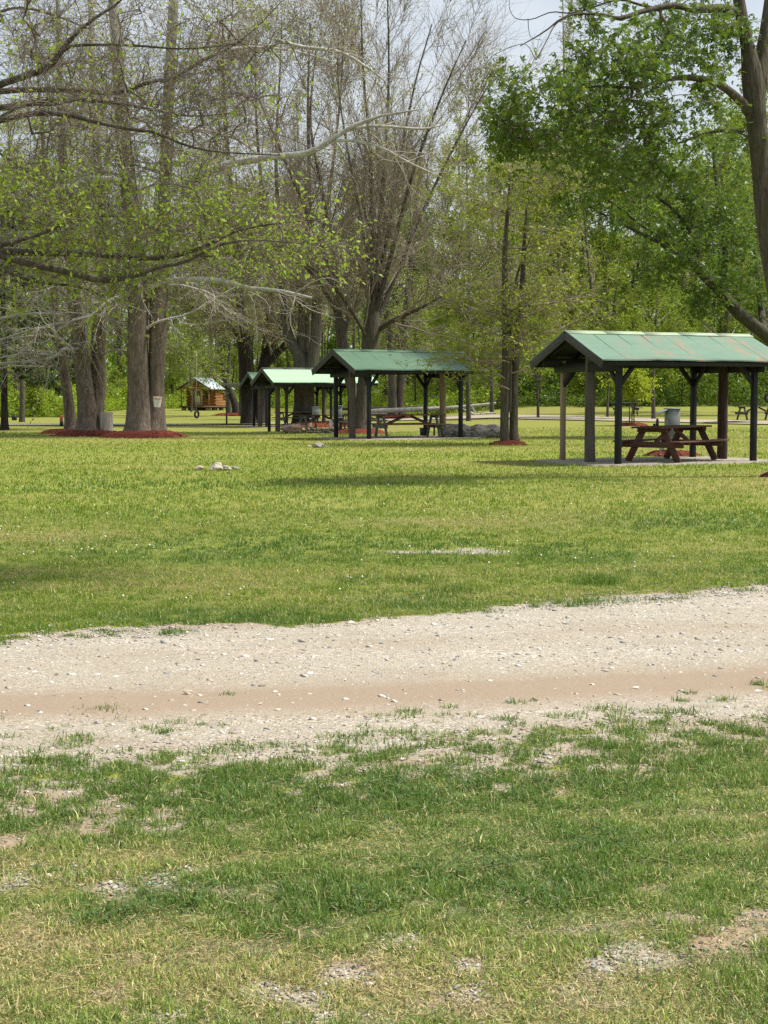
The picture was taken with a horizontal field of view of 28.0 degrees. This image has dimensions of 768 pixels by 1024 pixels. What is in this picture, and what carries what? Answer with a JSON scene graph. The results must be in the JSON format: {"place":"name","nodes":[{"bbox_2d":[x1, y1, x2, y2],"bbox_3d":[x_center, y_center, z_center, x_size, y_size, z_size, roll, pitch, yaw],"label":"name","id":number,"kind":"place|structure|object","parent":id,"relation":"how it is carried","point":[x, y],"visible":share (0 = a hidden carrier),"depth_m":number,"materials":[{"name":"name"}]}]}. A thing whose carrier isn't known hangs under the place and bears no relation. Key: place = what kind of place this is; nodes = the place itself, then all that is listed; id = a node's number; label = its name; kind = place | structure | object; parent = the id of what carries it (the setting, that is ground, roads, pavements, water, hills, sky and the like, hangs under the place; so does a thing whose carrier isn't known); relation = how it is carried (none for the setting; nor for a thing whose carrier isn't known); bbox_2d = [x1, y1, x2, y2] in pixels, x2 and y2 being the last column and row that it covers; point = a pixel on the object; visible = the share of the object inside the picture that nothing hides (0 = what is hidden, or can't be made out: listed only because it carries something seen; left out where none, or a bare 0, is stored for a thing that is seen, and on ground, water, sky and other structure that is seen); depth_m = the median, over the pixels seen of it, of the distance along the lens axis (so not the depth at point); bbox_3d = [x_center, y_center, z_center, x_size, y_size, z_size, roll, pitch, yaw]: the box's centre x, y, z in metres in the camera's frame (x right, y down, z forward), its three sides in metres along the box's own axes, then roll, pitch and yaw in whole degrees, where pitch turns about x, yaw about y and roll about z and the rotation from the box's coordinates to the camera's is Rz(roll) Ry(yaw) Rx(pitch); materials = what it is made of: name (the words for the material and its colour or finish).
{"place":"outdoors","nodes":[
{"label":"outdoors","id":0,"kind":"place"},
{"bbox_2d":[9,423,283,424],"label":"gravel road","id":1,"kind":"structure","parent":0,"point":[166,424],"depth_m":83.40,"materials":[{"name":"grey gravel"}]},
{"bbox_2d":[0,395,767,1023],"bbox_3d":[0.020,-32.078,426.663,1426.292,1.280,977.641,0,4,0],"label":"ground","id":2,"kind":"structure","parent":0,"point":[186,415],"depth_m":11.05,"materials":[{"name":"green plant"}]},
{"bbox_2d":[0,98,37,421],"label":"woodland tree","id":3,"kind":"object","parent":2,"relation":"on","point":[22,404],"visible":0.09,"depth_m":92.45,"materials":[{"name":"green plant"}]},
{"bbox_2d":[0,95,39,404],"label":"bare tree","id":4,"kind":"object","parent":2,"relation":"on","point":[16,387],"visible":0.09,"depth_m":138.56,"materials":[{"name":"brown plant"}]},
{"bbox_2d":[25,372,43,416],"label":"understory tree","id":5,"kind":"object","parent":2,"relation":"on","point":[33,389],"visible":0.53,"depth_m":110.00,"materials":[{"name":"green plant"}]},
{"bbox_2d":[0,206,105,429],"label":"pine tree","id":6,"kind":"object","parent":2,"relation":"on","point":[4,423],"visible":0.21,"depth_m":72.89,"materials":[{"name":"green plant"}]},
{"bbox_2d":[50,429,115,436],"bbox_3d":[-10.367,-2.780,53.917,2.657,0.275,2.600,0,4,0],"label":"mulch ring","id":7,"kind":"object","parent":2,"relation":"on","point":[76,433],"visible":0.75,"depth_m":53.06,"materials":[{"name":"red wood"}]},
{"bbox_2d":[0,1,190,429],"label":"sycamore tree","id":8,"kind":"object","parent":2,"relation":"on","point":[70,418],"visible":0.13,"depth_m":56.17,"materials":[{"name":"brown plant"}]},
{"bbox_2d":[0,0,212,429],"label":"sycamore tree","id":9,"kind":"object","parent":2,"relation":"on","point":[90,382],"visible":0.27,"depth_m":53.47,"materials":[{"name":"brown plant"}]},
{"bbox_2d":[100,412,112,430],"bbox_3d":[-9.748,-3.067,53.894,0.667,0.864,0.677,0,4,0],"label":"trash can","id":10,"kind":"object","parent":2,"relation":"on","point":[106,420],"visible":0.8,"depth_m":53.70,"materials":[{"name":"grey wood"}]},
{"bbox_2d":[105,309,126,379],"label":"woodland tree","id":11,"kind":"object","parent":2,"relation":"on","point":[113,358],"visible":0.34,"depth_m":166.58,"materials":[{"name":"green plant"}]},
{"bbox_2d":[106,354,126,406],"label":"understory tree","id":12,"kind":"object","parent":2,"relation":"on","point":[116,373],"visible":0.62,"depth_m":152.87,"materials":[{"name":"green plant"}]},
{"bbox_2d":[97,67,141,404],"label":"bare tree","id":13,"kind":"object","parent":2,"relation":"on","point":[119,347],"visible":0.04,"depth_m":165.96,"materials":[{"name":"brown plant"}]},
{"bbox_2d":[99,430,188,437],"bbox_3d":[-8.151,-2.674,52.364,3.094,0.284,3.135,0,4,0],"label":"mulch ring","id":14,"kind":"object","parent":2,"relation":"on","point":[146,434],"visible":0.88,"depth_m":51.36,"materials":[{"name":"red wood"}]},
{"bbox_2d":[164,356,185,398],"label":"understory tree","id":15,"kind":"object","parent":2,"relation":"on","point":[167,387],"visible":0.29,"depth_m":182.36,"materials":[{"name":"green plant"}]},
{"bbox_2d":[0,0,382,348],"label":"oak tree","id":16,"kind":"object","parent":2,"relation":"on","point":[113,279],"visible":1,"depth_m":12.01,"materials":[{"name":"green plant"}]},
{"bbox_2d":[174,291,208,411],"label":"woodland tree","id":17,"kind":"object","parent":2,"relation":"on","point":[191,342],"visible":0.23,"depth_m":139.01,"materials":[{"name":"green plant"}]},
{"bbox_2d":[148,231,238,412],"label":"leaning tree","id":18,"kind":"object","parent":2,"relation":"on","point":[222,371],"visible":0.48,"depth_m":110.69,"materials":[{"name":"green plant"}]},
{"bbox_2d":[176,377,234,410],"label":"log cabin","id":19,"kind":"object","parent":2,"relation":"on","point":[214,400],"visible":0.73,"depth_m":150.86,"materials":[{"name":"wood"}]},
{"bbox_2d":[212,286,250,386],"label":"woodland tree","id":20,"kind":"object","parent":2,"relation":"on","point":[232,347],"visible":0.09,"depth_m":177.72,"materials":[{"name":"green plant"}]},
{"bbox_2d":[226,349,238,395],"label":"understory tree","id":21,"kind":"object","parent":2,"relation":"on","point":[236,362],"visible":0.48,"depth_m":172.69,"materials":[{"name":"green plant"}]},
{"bbox_2d":[221,196,248,412],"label":"woodland tree","id":22,"kind":"object","parent":2,"relation":"on","point":[229,408],"visible":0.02,"depth_m":130.31,"materials":[{"name":"brown plant"}]},
{"bbox_2d":[199,140,280,415],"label":"straight tree","id":23,"kind":"object","parent":2,"relation":"on","point":[233,337],"visible":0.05,"depth_m":115.13,"materials":[{"name":"brown plant"}]},
{"bbox_2d":[125,0,359,424],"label":"maple tree","id":24,"kind":"object","parent":2,"relation":"on","point":[269,356],"visible":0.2,"depth_m":84.69,"materials":[{"name":"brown plant"}]},
{"bbox_2d":[0,0,487,430],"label":"sycamore tree","id":25,"kind":"object","parent":2,"relation":"on","point":[145,374],"visible":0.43,"depth_m":51.75,"materials":[{"name":"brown plant"}]},
{"bbox_2d":[0,370,500,417],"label":"undergrowth","id":26,"kind":"object","parent":2,"relation":"on","point":[110,404],"visible":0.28,"depth_m":115.34,"materials":[{"name":"green plant"}]},
{"bbox_2d":[234,174,274,371],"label":"bare tree","id":27,"kind":"object","parent":2,"relation":"on","point":[251,357],"visible":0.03,"depth_m":185.18,"materials":[{"name":"brown plant"}]},
{"bbox_2d":[258,272,295,399],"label":"woodland tree","id":28,"kind":"object","parent":2,"relation":"on","point":[280,364],"visible":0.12,"depth_m":178.11,"materials":[{"name":"green plant"}]},
{"bbox_2d":[240,372,333,427],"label":"picnic shelter","id":29,"kind":"object","parent":2,"relation":"on","point":[248,379],"visible":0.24,"depth_m":79.50,"materials":[{"name":"wood"}]},
{"bbox_2d":[280,424,302,433],"bbox_3d":[-3.422,-3.039,56.916,0.739,0.467,0.727,1,5,15],"label":"boulder","id":30,"kind":"object","parent":2,"relation":"on","point":[294,428],"visible":0.87,"depth_m":56.67,"materials":[{"name":"beige stone"}]},
{"bbox_2d":[271,77,331,285],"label":"bare tree","id":31,"kind":"object","parent":2,"relation":"on","point":[297,127],"visible":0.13,"depth_m":175.13,"materials":[{"name":"brown plant"}]},
{"bbox_2d":[281,423,338,433],"bbox_3d":[-2.340,-2.979,57.156,2.993,0.628,1.174,1,5,10],"label":"stick heap","id":32,"kind":"object","parent":2,"relation":"on","point":[318,430],"visible":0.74,"depth_m":57.00,"materials":[{"name":"brown wood"}]},
{"bbox_2d":[250,367,377,432],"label":"picnic shelter","id":33,"kind":"object","parent":2,"relation":"on","point":[276,379],"visible":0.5,"depth_m":67.89,"materials":[{"name":"metal"}]},
{"bbox_2d":[291,415,348,429],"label":"picnic table","id":34,"kind":"object","parent":33,"relation":"on","point":[305,422],"visible":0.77,"depth_m":68.58,"materials":[{"name":"brown paint"}]},
{"bbox_2d":[179,0,460,422],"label":"maple tree","id":35,"kind":"object","parent":2,"relation":"on","point":[304,352],"visible":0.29,"depth_m":80.20,"materials":[{"name":"brown plant"}]},
{"bbox_2d":[319,272,340,360],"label":"woodland tree","id":36,"kind":"object","parent":2,"relation":"on","point":[327,336],"visible":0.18,"depth_m":175.13,"materials":[{"name":"green plant"}]},
{"bbox_2d":[331,149,379,348],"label":"woodland tree","id":37,"kind":"object","parent":2,"relation":"on","point":[354,337],"visible":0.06,"depth_m":95.79,"materials":[{"name":"green plant"}]},
{"bbox_2d":[0,230,767,405],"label":"forest","id":38,"kind":"object","parent":2,"relation":"on","point":[108,365],"visible":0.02,"depth_m":163.98,"materials":[{"name":"green plant"}]},
{"bbox_2d":[0,443,767,598],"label":"clover flowers","id":39,"kind":"object","parent":2,"relation":"on","point":[71,556],"visible":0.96,"depth_m":17.26,"materials":[{"name":"white plant"}]},
{"bbox_2d":[322,70,455,413],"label":"maple tree","id":40,"kind":"object","parent":2,"relation":"on","point":[395,398],"visible":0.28,"depth_m":101.59,"materials":[{"name":"brown plant"}]},
{"bbox_2d":[196,0,587,428],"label":"maple tree","id":41,"kind":"object","parent":2,"relation":"on","point":[375,290],"visible":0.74,"depth_m":56.06,"materials":[{"name":"brown plant"}]},
{"bbox_2d":[356,186,436,349],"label":"woodland tree","id":42,"kind":"object","parent":2,"relation":"on","point":[425,268],"visible":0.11,"depth_m":132.63,"materials":[{"name":"green plant"}]},
{"bbox_2d":[311,349,484,440],"bbox_3d":[0.474,-3.823,50.599,5.249,3.010,3.030,-3,5,-31],"label":"picnic shelter","id":43,"kind":"object","parent":2,"relation":"on","point":[338,365],"visible":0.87,"depth_m":49.90,"materials":[{"name":"metal"}]},
{"bbox_2d":[365,414,450,437],"bbox_3d":[0.780,-2.833,50.834,2.470,0.786,1.598,-2,5,-19],"label":"picnic table","id":44,"kind":"object","parent":43,"relation":"on","point":[384,425],"visible":0.92,"depth_m":50.67,"materials":[{"name":"red wood"}]},
{"bbox_2d":[378,155,443,402],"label":"woodland tree","id":45,"kind":"object","parent":2,"relation":"on","point":[393,298],"visible":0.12,"depth_m":133.77,"materials":[{"name":"green plant"}]},
{"bbox_2d":[391,294,437,400],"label":"understory tree","id":46,"kind":"object","parent":2,"relation":"on","point":[414,345],"visible":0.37,"depth_m":114.56,"materials":[{"name":"green plant"}]},
{"bbox_2d":[388,157,450,400],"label":"woodland tree","id":47,"kind":"object","parent":2,"relation":"on","point":[414,264],"visible":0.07,"depth_m":139.44,"materials":[{"name":"green plant"}]},
{"bbox_2d":[371,402,495,412],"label":"fallen trunk","id":48,"kind":"object","parent":2,"relation":"on","point":[403,409],"visible":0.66,"depth_m":100.66,"materials":[{"name":"grey wood"}]},
{"bbox_2d":[412,133,467,391],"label":"bare tree","id":49,"kind":"object","parent":2,"relation":"on","point":[443,145],"visible":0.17,"depth_m":149.53,"materials":[{"name":"brown plant"}]},
{"bbox_2d":[422,179,458,397],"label":"woodland tree","id":50,"kind":"object","parent":2,"relation":"on","point":[438,389],"visible":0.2,"depth_m":133.26,"materials":[{"name":"green plant"}]},
{"bbox_2d":[424,309,463,393],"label":"understory tree","id":51,"kind":"object","parent":2,"relation":"on","point":[442,321],"visible":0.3,"depth_m":116.71,"materials":[{"name":"green plant"}]},
{"bbox_2d":[429,209,477,393],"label":"woodland tree","id":52,"kind":"object","parent":2,"relation":"on","point":[462,258],"visible":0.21,"depth_m":125.68,"materials":[{"name":"green plant"}]},
{"bbox_2d":[437,324,477,399],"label":"understory tree","id":53,"kind":"object","parent":2,"relation":"on","point":[451,387],"visible":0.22,"depth_m":113.36,"materials":[{"name":"green plant"}]},
{"bbox_2d":[435,283,482,387],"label":"understory tree","id":54,"kind":"object","parent":2,"relation":"on","point":[459,318],"visible":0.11,"depth_m":122.56,"materials":[{"name":"green plant"}]},
{"bbox_2d":[415,63,505,391],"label":"bare tree","id":55,"kind":"object","parent":2,"relation":"on","point":[459,196],"visible":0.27,"depth_m":133.38,"materials":[{"name":"brown plant"}]},
{"bbox_2d":[433,107,501,420],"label":"woodland tree","id":56,"kind":"object","parent":2,"relation":"on","point":[468,410],"visible":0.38,"depth_m":83.87,"materials":[{"name":"green plant"}]},
{"bbox_2d":[440,423,499,437],"bbox_3d":[2.892,-2.657,51.373,2.143,0.608,0.622,0,4,0],"label":"weathered log","id":57,"kind":"object","parent":2,"relation":"on","point":[484,431],"visible":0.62,"depth_m":51.14,"materials":[{"name":"grey wood"}]},
{"bbox_2d":[432,49,536,345],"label":"woodland tree","id":58,"kind":"object","parent":2,"relation":"on","point":[471,161],"visible":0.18,"depth_m":124.44,"materials":[{"name":"green plant"}]},
{"bbox_2d":[445,149,543,411],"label":"woodland tree","id":59,"kind":"object","parent":2,"relation":"on","point":[514,238],"visible":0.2,"depth_m":99.31,"materials":[{"name":"green plant"}]},
{"bbox_2d":[390,101,629,440],"bbox_3d":[3.668,-6.798,44.098,6.648,10.173,6.258,-3,6,-37],"label":"young tree","id":60,"kind":"object","parent":2,"relation":"on","point":[510,370],"visible":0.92,"depth_m":43.80,"materials":[{"name":"green plant"}]},
{"bbox_2d":[498,105,539,342],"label":"woodland tree","id":61,"kind":"object","parent":2,"relation":"on","point":[520,209],"visible":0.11,"depth_m":115.79,"materials":[{"name":"green plant"}]},
{"bbox_2d":[491,238,567,417],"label":"woodland tree","id":62,"kind":"object","parent":2,"relation":"on","point":[548,372],"visible":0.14,"depth_m":87.69,"materials":[{"name":"green plant"}]},
{"bbox_2d":[495,114,593,389],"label":"woodland tree","id":63,"kind":"object","parent":2,"relation":"on","point":[528,215],"visible":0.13,"depth_m":114.80,"materials":[{"name":"green plant"}]},
{"bbox_2d":[529,177,604,331],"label":"woodland tree","id":64,"kind":"object","parent":2,"relation":"on","point":[579,276],"visible":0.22,"depth_m":114.15,"materials":[{"name":"green plant"}]},
{"bbox_2d":[521,0,617,329],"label":"bare tree","id":65,"kind":"object","parent":2,"relation":"on","point":[565,33],"visible":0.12,"depth_m":129.75,"materials":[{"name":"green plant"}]},
{"bbox_2d":[567,372,584,397],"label":"understory tree","id":66,"kind":"object","parent":2,"relation":"on","point":[579,377],"visible":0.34,"depth_m":106.90,"materials":[{"name":"green plant"}]},
{"bbox_2d":[510,74,645,318],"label":"woodland tree","id":67,"kind":"object","parent":2,"relation":"on","point":[592,235],"visible":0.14,"depth_m":120.10,"materials":[{"name":"green plant"}]},
{"bbox_2d":[557,124,601,330],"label":"woodland tree","id":68,"kind":"object","parent":2,"relation":"on","point":[588,263],"visible":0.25,"depth_m":107.99,"materials":[{"name":"green plant"}]},
{"bbox_2d":[573,299,606,376],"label":"understory tree","id":69,"kind":"object","parent":2,"relation":"on","point":[575,317],"visible":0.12,"depth_m":113.06,"materials":[{"name":"green plant"}]},
{"bbox_2d":[565,161,631,389],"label":"woodland tree","id":70,"kind":"object","parent":2,"relation":"on","point":[606,221],"visible":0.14,"depth_m":124.82,"materials":[{"name":"green plant"}]},
{"bbox_2d":[559,70,642,380],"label":"woodland tree","id":71,"kind":"object","parent":2,"relation":"on","point":[606,225],"depth_m":132.54,"materials":[{"name":"green plant"}]},
{"bbox_2d":[578,228,640,416],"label":"woodland tree","id":72,"kind":"object","parent":2,"relation":"on","point":[616,246],"visible":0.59,"depth_m":88.52,"materials":[{"name":"green plant"}]},
{"bbox_2d":[472,0,767,296],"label":"maple tree","id":73,"kind":"object","parent":2,"relation":"on","point":[753,73],"visible":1,"depth_m":25.95,"materials":[{"name":"green plant"}]},
{"bbox_2d":[482,123,767,344],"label":"maple tree","id":74,"kind":"object","parent":2,"relation":"on","point":[738,237],"visible":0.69,"depth_m":50.58,"materials":[{"name":"green plant"}]},
{"bbox_2d":[596,368,661,422],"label":"sapling","id":75,"kind":"object","parent":2,"relation":"on","point":[634,385],"visible":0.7,"depth_m":69.11,"materials":[{"name":"green plant"}]},
{"bbox_2d":[494,361,767,408],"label":"undergrowth","id":76,"kind":"object","parent":2,"relation":"on","point":[551,397],"visible":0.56,"depth_m":105.90,"materials":[{"name":"green plant"}]},
{"bbox_2d":[614,306,650,374],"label":"understory tree","id":77,"kind":"object","parent":2,"relation":"on","point":[637,319],"visible":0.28,"depth_m":106.33,"materials":[{"name":"green plant"}]},
{"bbox_2d":[585,115,688,329],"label":"woodland tree","id":78,"kind":"object","parent":2,"relation":"on","point":[631,224],"visible":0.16,"depth_m":118.13,"materials":[{"name":"green plant"}]},
{"bbox_2d":[611,123,665,327],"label":"woodland tree","id":79,"kind":"object","parent":2,"relation":"on","point":[636,266],"visible":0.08,"depth_m":119.95,"materials":[{"name":"green plant"}]},
{"bbox_2d":[608,167,669,377],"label":"woodland tree","id":80,"kind":"object","parent":2,"relation":"on","point":[640,276],"visible":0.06,"depth_m":131.27,"materials":[{"name":"green plant"}]},
{"bbox_2d":[529,330,767,466],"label":"picnic shelter","id":81,"kind":"object","parent":2,"relation":"on","point":[571,353],"visible":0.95,"depth_m":32.93,"materials":[{"name":"metal"}]},
{"bbox_2d":[613,425,729,462],"bbox_3d":[6.270,-1.482,33.486,1.598,0.786,2.370,3,6,38],"label":"picnic table","id":82,"kind":"object","parent":81,"relation":"on","point":[671,445],"visible":0.93,"depth_m":33.05,"materials":[{"name":"brown paint"}]},
{"bbox_2d":[616,199,693,396],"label":"woodland tree","id":83,"kind":"object","parent":2,"relation":"on","point":[646,287],"visible":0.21,"depth_m":110.51,"materials":[{"name":"green plant"}]},
{"bbox_2d":[624,155,690,418],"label":"woodland tree","id":84,"kind":"object","parent":2,"relation":"on","point":[639,298],"visible":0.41,"depth_m":84.86,"materials":[{"name":"green plant"}]},
{"bbox_2d":[655,408,680,450],"bbox_3d":[6.771,-1.884,36.736,0.558,1.189,0.280,-1,5,-12],"label":"service box","id":85,"kind":"object","parent":2,"relation":"on","point":[672,416],"visible":0.57,"depth_m":36.63,"materials":[{"name":"grey metal"}]},
{"bbox_2d":[644,450,699,456],"bbox_3d":[6.887,-1.400,36.798,1.355,0.187,1.314,0,4,0],"label":"mulch ring","id":86,"kind":"object","parent":2,"relation":"on","point":[662,453],"visible":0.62,"depth_m":36.48,"materials":[{"name":"red wood"}]},
{"bbox_2d":[655,301,709,405],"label":"understory tree","id":87,"kind":"object","parent":2,"relation":"on","point":[691,329],"visible":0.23,"depth_m":104.12,"materials":[{"name":"green plant"}]},
{"bbox_2d":[661,143,720,390],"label":"woodland tree","id":88,"kind":"object","parent":2,"relation":"on","point":[685,200],"visible":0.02,"depth_m":129.53,"materials":[{"name":"green plant"}]},
{"bbox_2d":[671,126,712,377],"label":"woodland tree","id":89,"kind":"object","parent":2,"relation":"on","point":[692,275],"visible":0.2,"depth_m":111.85,"materials":[{"name":"green plant"}]},
{"bbox_2d":[653,125,744,332],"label":"woodland tree","id":90,"kind":"object","parent":2,"relation":"on","point":[682,148],"visible":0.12,"depth_m":115.49,"materials":[{"name":"green plant"}]},
{"bbox_2d":[655,92,763,333],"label":"woodland tree","id":91,"kind":"object","parent":2,"relation":"on","point":[707,327],"visible":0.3,"depth_m":94.75,"materials":[{"name":"green plant"}]},
{"bbox_2d":[674,116,762,332],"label":"woodland tree","id":92,"kind":"object","parent":2,"relation":"on","point":[706,160],"visible":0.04,"depth_m":133.79,"materials":[{"name":"green plant"}]},
{"bbox_2d":[703,109,741,397],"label":"woodland tree","id":93,"kind":"object","parent":2,"relation":"on","point":[721,164],"visible":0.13,"depth_m":124.12,"materials":[{"name":"green plant"}]},
{"bbox_2d":[698,76,767,397],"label":"woodland tree","id":94,"kind":"object","parent":2,"relation":"on","point":[737,85],"visible":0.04,"depth_m":131.18,"materials":[{"name":"green plant"}]},
{"bbox_2d":[703,110,767,339],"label":"woodland tree","id":95,"kind":"object","parent":2,"relation":"on","point":[736,221],"visible":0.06,"depth_m":122.78,"materials":[{"name":"green plant"}]},
{"bbox_2d":[734,406,767,419],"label":"picnic table","id":96,"kind":"object","parent":2,"relation":"on","point":[745,412],"visible":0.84,"depth_m":83.66,"materials":[{"name":"grey wood"}]},
{"bbox_2d":[0,541,767,1023],"bbox_3d":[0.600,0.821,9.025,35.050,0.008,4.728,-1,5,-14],"label":"gravel road","id":97,"kind":"structure","parent":0,"point":[135,699],"depth_m":8.23,"materials":[{"name":"beige gravel"}]},
{"bbox_2d":[0,0,767,390],"label":"sky","id":98,"kind":"structure","parent":0,"point":[535,8],"materials":[{"name":"white"}]},
{"bbox_2d":[382,415,767,423],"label":"gravel road","id":99,"kind":"structure","parent":0,"point":[597,418],"depth_m":85.77,"materials":[{"name":"grey gravel"}]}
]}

